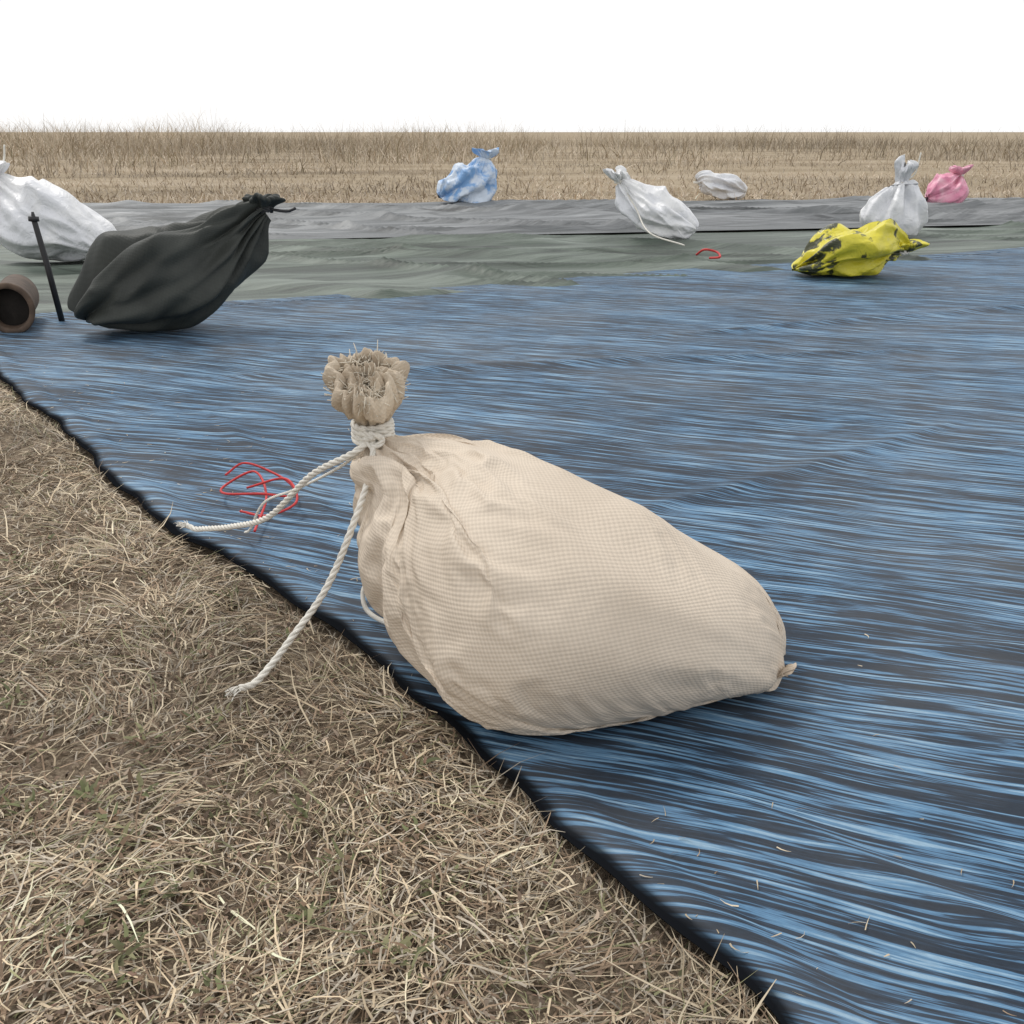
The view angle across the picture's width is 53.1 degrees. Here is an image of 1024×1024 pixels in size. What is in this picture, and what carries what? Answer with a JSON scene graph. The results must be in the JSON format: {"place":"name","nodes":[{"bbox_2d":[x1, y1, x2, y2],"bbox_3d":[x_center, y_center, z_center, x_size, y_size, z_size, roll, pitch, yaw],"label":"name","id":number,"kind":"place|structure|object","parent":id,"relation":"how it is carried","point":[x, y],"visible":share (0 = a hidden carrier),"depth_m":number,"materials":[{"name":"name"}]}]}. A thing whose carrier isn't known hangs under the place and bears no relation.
{"place":"outdoors","nodes":[
{"label":"outdoors","id":0,"kind":"place"},
{"bbox_2d":[0,132,1023,1023],"bbox_3d":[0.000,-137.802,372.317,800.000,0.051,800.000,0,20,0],"label":"ground","id":1,"kind":"structure","parent":0,"point":[882,162],"depth_m":1.16,"materials":[{"name":"brown plant"}]},
{"bbox_2d":[0,467,459,1023],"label":"weeds","id":2,"kind":"object","parent":1,"relation":"on","point":[118,945],"visible":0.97,"depth_m":0.93,"materials":[{"name":"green plant"}]},
{"bbox_2d":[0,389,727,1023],"bbox_3d":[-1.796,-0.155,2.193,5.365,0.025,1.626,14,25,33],"label":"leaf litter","id":3,"kind":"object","parent":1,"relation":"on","point":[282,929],"visible":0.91,"depth_m":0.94,"materials":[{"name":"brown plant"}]},
{"bbox_2d":[0,380,777,1023],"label":"dry straw","id":4,"kind":"object","parent":1,"relation":"on","point":[342,996],"visible":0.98,"depth_m":0.94,"materials":[{"name":"beige plant"}]},
{"bbox_2d":[0,247,1023,1023],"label":"ground sheet","id":5,"kind":"object","parent":1,"relation":"on","point":[832,465],"visible":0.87,"depth_m":1.73,"materials":[{"name":"blue plastic"}]},
{"bbox_2d":[0,274,38,332],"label":"clay pipe","id":6,"kind":"object","parent":5,"relation":"on","point":[19,298],"visible":1,"depth_m":3.30,"materials":[{"name":"ceramic"}]},
{"bbox_2d":[28,212,64,320],"bbox_3d":[-1.563,-0.801,3.446,0.085,0.402,0.033,10,23,25],"label":"stake","id":7,"kind":"object","parent":5,"relation":"on","point":[33,219],"visible":0.9,"depth_m":3.43,"materials":[{"name":"black metal"}]},
{"bbox_2d":[67,193,295,331],"bbox_3d":[-1.072,-0.805,3.283,0.669,0.419,0.396,-15,25,-34],"label":"sandbag","id":8,"kind":"object","parent":5,"relation":"on","point":[199,269],"visible":1,"depth_m":3.18,"materials":[{"name":"fabric"}]},
{"bbox_2d":[220,462,297,531],"bbox_3d":[-0.427,-0.040,1.759,0.127,0.035,0.305,-11,23,-28],"label":"string","id":9,"kind":"object","parent":5,"relation":"on","point":[287,480],"visible":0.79,"depth_m":1.76,"materials":[{"name":"red fabric"}]},
{"bbox_2d":[176,340,786,740],"bbox_3d":[-0.168,-0.003,1.244,0.988,0.364,0.403,9,22,23],"label":"sandbag","id":10,"kind":"object","parent":5,"relation":"on","point":[519,594],"visible":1,"depth_m":1.08,"materials":[{"name":"beige fabric"}]},
{"bbox_2d":[7,360,1014,1015],"bbox_3d":[-0.293,-0.074,1.922,0.742,0.010,3.114,-14,25,-33],"label":"blown straw","id":11,"kind":"object","parent":5,"relation":"on","point":[663,806],"visible":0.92,"depth_m":0.92,"materials":[{"name":"beige plant"}]},
{"bbox_2d":[791,218,928,276],"bbox_3d":[1.513,-1.170,4.508,0.549,0.250,0.394,-11,23,-28],"label":"sandbag","id":12,"kind":"object","parent":5,"relation":"on","point":[868,249],"visible":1,"depth_m":4.41,"materials":[{"name":"yellow plastic"}]},
{"bbox_2d":[0,220,1023,317],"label":"ground sheet","id":13,"kind":"object","parent":1,"relation":"on","point":[407,266],"visible":0.64,"depth_m":5.13,"materials":[{"name":"grey plastic"}]},
{"bbox_2d":[0,145,116,261],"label":"sandbag","id":14,"kind":"object","parent":13,"relation":"on","point":[72,227],"visible":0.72,"depth_m":4.74,"materials":[{"name":"white plastic"}]},
{"bbox_2d":[603,165,698,245],"bbox_3d":[0.905,-1.797,5.962,0.471,0.411,0.717,-15,25,-34],"label":"sandbag","id":15,"kind":"object","parent":13,"relation":"on","point":[660,212],"visible":0.99,"depth_m":5.96,"materials":[{"name":"white plastic"}]},
{"bbox_2d":[695,248,720,258],"bbox_3d":[1.002,-1.293,5.124,0.080,0.041,0.223,-5,21,-14],"label":"string","id":16,"kind":"object","parent":13,"relation":"on","point":[707,249],"visible":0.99,"depth_m":5.15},
{"bbox_2d":[859,152,927,235],"bbox_3d":[2.353,-1.943,6.246,0.419,0.474,0.403,0,20,0],"label":"sandbag","id":17,"kind":"object","parent":13,"relation":"on","point":[901,202],"visible":0.88,"depth_m":6.14,"materials":[{"name":"white plastic"}]},
{"bbox_2d":[83,196,1023,238],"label":"ground sheet","id":18,"kind":"object","parent":1,"relation":"on","point":[309,220],"visible":0.67,"depth_m":7.55,"materials":[{"name":"grey plastic"}]},
{"bbox_2d":[436,147,498,202],"bbox_3d":[-0.378,-2.884,8.788,0.542,0.461,0.460,0,20,0],"label":"sandbag","id":19,"kind":"object","parent":18,"relation":"on","point":[474,180],"visible":0.98,"depth_m":8.68,"materials":[{"name":"blue plastic"}]},
{"bbox_2d":[925,165,973,202],"bbox_3d":[3.681,-2.765,8.656,0.346,0.325,0.321,11,23,27],"label":"sandbag","id":20,"kind":"object","parent":18,"relation":"on","point":[952,187],"visible":0.91,"depth_m":8.57,"materials":[{"name":"pink plastic"}]},
{"bbox_2d":[693,170,747,199],"bbox_3d":[1.999,-3.136,9.819,0.526,0.272,0.376,0,20,0],"label":"sandbag","id":21,"kind":"object","parent":1,"relation":"on","point":[724,186],"visible":0.99,"depth_m":9.72,"materials":[{"name":"white plastic"}]},
{"bbox_2d":[0,108,1023,175],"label":"tall dry grass","id":22,"kind":"structure","parent":0,"point":[145,145],"depth_m":30.91,"materials":[{"name":"beige plant"}]},
{"bbox_2d":[0,0,1023,131],"label":"sky","id":23,"kind":"structure","parent":0,"point":[542,65],"materials":[{"name":"white"}]},
{"bbox_2d":[1,150,1023,202],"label":"short dry grass","id":24,"kind":"structure","parent":0,"point":[537,196],"depth_m":12.95,"materials":[{"name":"beige plant"}]}
]}

